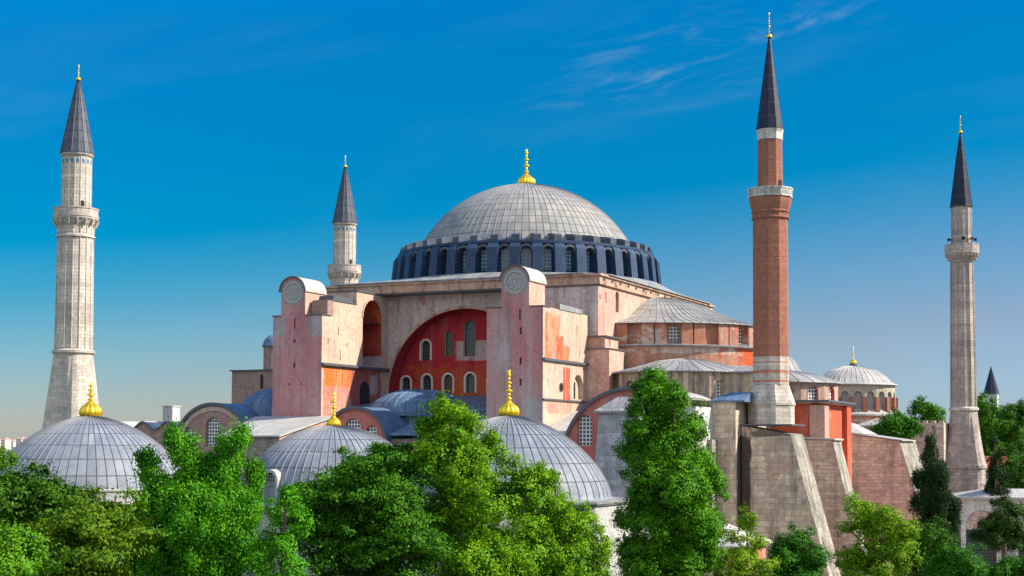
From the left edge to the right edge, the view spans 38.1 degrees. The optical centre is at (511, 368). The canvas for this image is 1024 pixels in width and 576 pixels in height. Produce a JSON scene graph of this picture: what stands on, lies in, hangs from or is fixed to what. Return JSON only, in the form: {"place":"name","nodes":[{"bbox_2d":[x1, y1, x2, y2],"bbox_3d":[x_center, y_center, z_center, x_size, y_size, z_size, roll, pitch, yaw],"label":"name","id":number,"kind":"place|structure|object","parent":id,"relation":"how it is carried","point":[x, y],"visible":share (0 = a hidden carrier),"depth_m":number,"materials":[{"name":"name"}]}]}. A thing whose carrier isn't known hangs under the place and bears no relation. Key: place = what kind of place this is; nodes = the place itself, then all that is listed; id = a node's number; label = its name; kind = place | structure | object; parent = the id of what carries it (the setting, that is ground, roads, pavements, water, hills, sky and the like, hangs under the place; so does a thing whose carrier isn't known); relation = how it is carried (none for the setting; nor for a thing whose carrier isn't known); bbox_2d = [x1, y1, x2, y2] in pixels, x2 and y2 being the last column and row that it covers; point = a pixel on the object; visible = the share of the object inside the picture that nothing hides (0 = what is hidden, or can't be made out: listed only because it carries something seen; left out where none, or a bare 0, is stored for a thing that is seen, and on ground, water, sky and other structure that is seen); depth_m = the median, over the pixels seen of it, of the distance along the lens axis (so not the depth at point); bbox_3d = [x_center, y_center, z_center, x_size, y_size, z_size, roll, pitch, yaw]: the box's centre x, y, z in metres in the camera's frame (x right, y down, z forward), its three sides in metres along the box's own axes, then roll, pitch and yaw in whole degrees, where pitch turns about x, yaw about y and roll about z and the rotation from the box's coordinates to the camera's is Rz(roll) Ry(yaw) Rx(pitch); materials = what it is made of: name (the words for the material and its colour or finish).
{"place":"outdoors","nodes":[
{"label":"outdoors","id":0,"kind":"place"},
{"bbox_2d":[162,406,180,420],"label":"white block","id":1,"kind":"structure","parent":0,"point":[172,412],"depth_m":247.15,"materials":[{"name":"white paint"}]},
{"bbox_2d":[0,0,1023,439],"label":"sky","id":2,"kind":"structure","parent":0,"point":[222,132],"materials":[{"name":"blue"}]},
{"bbox_2d":[641,521,772,575],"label":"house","id":3,"kind":"structure","parent":0,"point":[762,552],"depth_m":140.17,"materials":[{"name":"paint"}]},
{"bbox_2d":[823,346,897,430],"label":"domed building","id":4,"kind":"structure","parent":0,"point":[869,392],"depth_m":232.19,"materials":[{"name":"grey metal"}]},
{"bbox_2d":[911,420,948,484],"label":"brick tower","id":5,"kind":"structure","parent":0,"point":[940,428],"depth_m":219.96,"materials":[{"name":"brick"}]},
{"bbox_2d":[983,367,998,406],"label":"palace tower","id":6,"kind":"structure","parent":0,"point":[991,387],"depth_m":446.93,"materials":[{"name":"grey metal"}]},
{"bbox_3d":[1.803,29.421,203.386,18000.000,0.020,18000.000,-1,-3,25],"label":"ground","id":7,"kind":"structure","parent":0,"visible":0},
{"bbox_2d":[0,443,23,474],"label":"broadleaf tree","id":8,"kind":"object","parent":7,"relation":"on","point":[12,456],"visible":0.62,"depth_m":120.73,"materials":[{"name":"green plant"}]},
{"bbox_2d":[0,518,65,575],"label":"broadleaf tree","id":9,"kind":"object","parent":7,"relation":"on","point":[15,560],"visible":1,"depth_m":65.36,"materials":[{"name":"green plant"}]},
{"bbox_2d":[0,457,94,553],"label":"broadleaf tree","id":10,"kind":"object","parent":7,"relation":"on","point":[25,498],"visible":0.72,"depth_m":82.17,"materials":[{"name":"green plant"}]},
{"bbox_2d":[0,382,180,575],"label":"domed tomb","id":11,"kind":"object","parent":7,"relation":"on","point":[91,444],"visible":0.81,"depth_m":133.93,"materials":[{"name":"grey metal"}]},
{"bbox_2d":[18,481,171,575],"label":"broadleaf tree","id":12,"kind":"object","parent":7,"relation":"on","point":[90,538],"visible":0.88,"depth_m":74.54,"materials":[{"name":"green plant"}]},
{"bbox_2d":[118,412,275,575],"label":"upright tree","id":13,"kind":"object","parent":7,"relation":"on","point":[206,509],"visible":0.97,"depth_m":86.01,"materials":[{"name":"green plant"}]},
{"bbox_2d":[247,479,319,575],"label":"broadleaf tree","id":14,"kind":"object","parent":7,"relation":"on","point":[282,544],"visible":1,"depth_m":81.51,"materials":[{"name":"green plant"}]},
{"bbox_2d":[242,391,394,575],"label":"domed tomb","id":15,"kind":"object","parent":7,"relation":"on","point":[291,458],"visible":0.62,"depth_m":128.71,"materials":[{"name":"grey metal"}]},
{"bbox_2d":[263,438,464,575],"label":"broadleaf tree","id":16,"kind":"object","parent":7,"relation":"on","point":[367,524],"visible":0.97,"depth_m":89.41,"materials":[{"name":"green plant"}]},
{"bbox_2d":[384,390,572,575],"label":"broadleaf tree","id":17,"kind":"object","parent":7,"relation":"on","point":[469,517],"visible":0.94,"depth_m":94.88,"materials":[{"name":"green plant"}]},
{"bbox_2d":[402,369,629,575],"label":"domed tomb","id":18,"kind":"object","parent":7,"relation":"on","point":[535,440],"visible":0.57,"depth_m":122.98,"materials":[{"name":"grey metal"}]},
{"bbox_2d":[500,457,620,575],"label":"broadleaf tree","id":19,"kind":"object","parent":7,"relation":"on","point":[559,509],"visible":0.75,"depth_m":99.77,"materials":[{"name":"green plant"}]},
{"bbox_2d":[607,362,734,575],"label":"columnar tree","id":20,"kind":"object","parent":7,"relation":"on","point":[682,524],"visible":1,"depth_m":106.40,"materials":[{"name":"green plant"}]},
{"bbox_2d":[702,501,784,575],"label":"sapling","id":21,"kind":"object","parent":7,"relation":"on","point":[741,559],"visible":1,"depth_m":94.28,"materials":[{"name":"green plant"}]},
{"bbox_2d":[765,519,835,575],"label":"round bush","id":22,"kind":"object","parent":7,"relation":"on","point":[796,555],"visible":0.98,"depth_m":105.06,"materials":[{"name":"green plant"}]},
{"bbox_2d":[826,489,925,575],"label":"broadleaf tree","id":23,"kind":"object","parent":7,"relation":"on","point":[872,524],"visible":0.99,"depth_m":108.97,"materials":[{"name":"green plant"}]},
{"bbox_2d":[905,394,948,422],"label":"broadleaf tree","id":24,"kind":"object","parent":7,"relation":"on","point":[928,412],"visible":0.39,"depth_m":283.95,"materials":[{"name":"green plant"}]},
{"bbox_2d":[898,513,960,575],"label":"broadleaf tree","id":25,"kind":"object","parent":7,"relation":"on","point":[929,535],"visible":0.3,"depth_m":114.54,"materials":[{"name":"green plant"}]},
{"bbox_2d":[914,539,998,575],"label":"round bush","id":26,"kind":"object","parent":7,"relation":"on","point":[955,561],"visible":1,"depth_m":102.67,"materials":[{"name":"green plant"}]},
{"bbox_2d":[977,390,1017,459],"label":"broadleaf tree","id":27,"kind":"object","parent":7,"relation":"on","point":[986,416],"visible":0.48,"depth_m":288.07,"materials":[{"name":"green plant"}]},
{"bbox_2d":[986,403,1023,461],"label":"broadleaf tree","id":28,"kind":"object","parent":7,"relation":"on","point":[1018,449],"visible":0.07,"depth_m":325.90,"materials":[{"name":"green plant"}]},
{"bbox_2d":[987,552,1023,575],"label":"round bush","id":29,"kind":"object","parent":7,"relation":"on","point":[1010,566],"visible":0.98,"depth_m":103.98,"materials":[{"name":"green plant"}]},
{"bbox_2d":[994,397,1023,456],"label":"broadleaf tree","id":30,"kind":"object","parent":7,"relation":"on","point":[1014,412],"visible":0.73,"depth_m":298.08,"materials":[{"name":"green plant"}]},
{"bbox_3d":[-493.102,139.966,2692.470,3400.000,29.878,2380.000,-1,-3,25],"label":"hills","id":31,"kind":"structure","parent":0,"visible":0},
{"bbox_2d":[1,438,10,449],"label":"house","id":32,"kind":"structure","parent":31,"relation":"on","point":[6,442],"depth_m":2052.32,"materials":[{"name":"white paint"}]},
{"bbox_2d":[11,440,15,446],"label":"house","id":33,"kind":"structure","parent":31,"relation":"on","point":[13,443],"depth_m":2327.09,"materials":[{"name":"white paint"}]},
{"bbox_2d":[16,437,24,445],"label":"house","id":34,"kind":"structure","parent":31,"relation":"on","point":[19,440],"depth_m":2284.08,"materials":[{"name":"white paint"}]},
{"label":"pavement","id":35,"kind":"structure","parent":0,"visible":0},
{"bbox_2d":[42,65,99,428],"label":"minaret","id":36,"kind":"object","parent":35,"relation":"on","point":[75,220],"visible":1,"depth_m":194.01,"materials":[{"name":"stone"}]},
{"bbox_2d":[327,156,361,285],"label":"minaret","id":37,"kind":"object","parent":35,"relation":"on","point":[344,268],"visible":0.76,"depth_m":256.38,"materials":[{"name":"stone"}]},
{"bbox_2d":[120,149,924,575],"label":"domed basilica","id":38,"kind":"structure","parent":35,"relation":"on","point":[570,311],"depth_m":180.75,"materials":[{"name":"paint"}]},
{"bbox_2d":[747,13,795,423],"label":"minaret","id":39,"kind":"object","parent":38,"relation":"on","point":[770,198],"visible":1,"depth_m":158.84,"materials":[{"name":"brick"}]},
{"bbox_2d":[866,406,926,439],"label":"broadleaf tree","id":40,"kind":"object","parent":35,"relation":"on","point":[897,424],"visible":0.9,"depth_m":212.55,"materials":[{"name":"green plant"}]},
{"bbox_2d":[906,429,966,548],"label":"cypress","id":41,"kind":"object","parent":35,"relation":"on","point":[930,481],"visible":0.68,"depth_m":147.98,"materials":[{"name":"green plant"}]},
{"bbox_2d":[945,116,986,492],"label":"minaret","id":42,"kind":"object","parent":35,"relation":"on","point":[965,459],"visible":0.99,"depth_m":221.83,"materials":[{"name":"stone"}]},
{"bbox_2d":[946,489,1023,575],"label":"pavilion","id":43,"kind":"structure","parent":35,"relation":"on","point":[974,505],"depth_m":187.94,"materials":[{"name":"white stone"}]},
{"bbox_2d":[966,492,1023,559],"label":"dark pine","id":44,"kind":"object","parent":35,"relation":"on","point":[1005,535],"visible":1,"depth_m":129.05,"materials":[{"name":"green plant"}]},
{"bbox_2d":[982,433,1011,501],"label":"conifer","id":45,"kind":"object","parent":35,"relation":"on","point":[996,476],"visible":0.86,"depth_m":188.82,"materials":[{"name":"green plant"}]},
{"bbox_2d":[984,456,1016,484],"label":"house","id":46,"kind":"structure","parent":35,"relation":"on","point":[987,462],"depth_m":260.36,"materials":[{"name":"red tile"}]},
{"bbox_2d":[982,449,1023,488],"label":"broadleaf tree","id":47,"kind":"object","parent":35,"relation":"on","point":[1015,480],"visible":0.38,"depth_m":212.82,"materials":[{"name":"green plant"}]}
]}

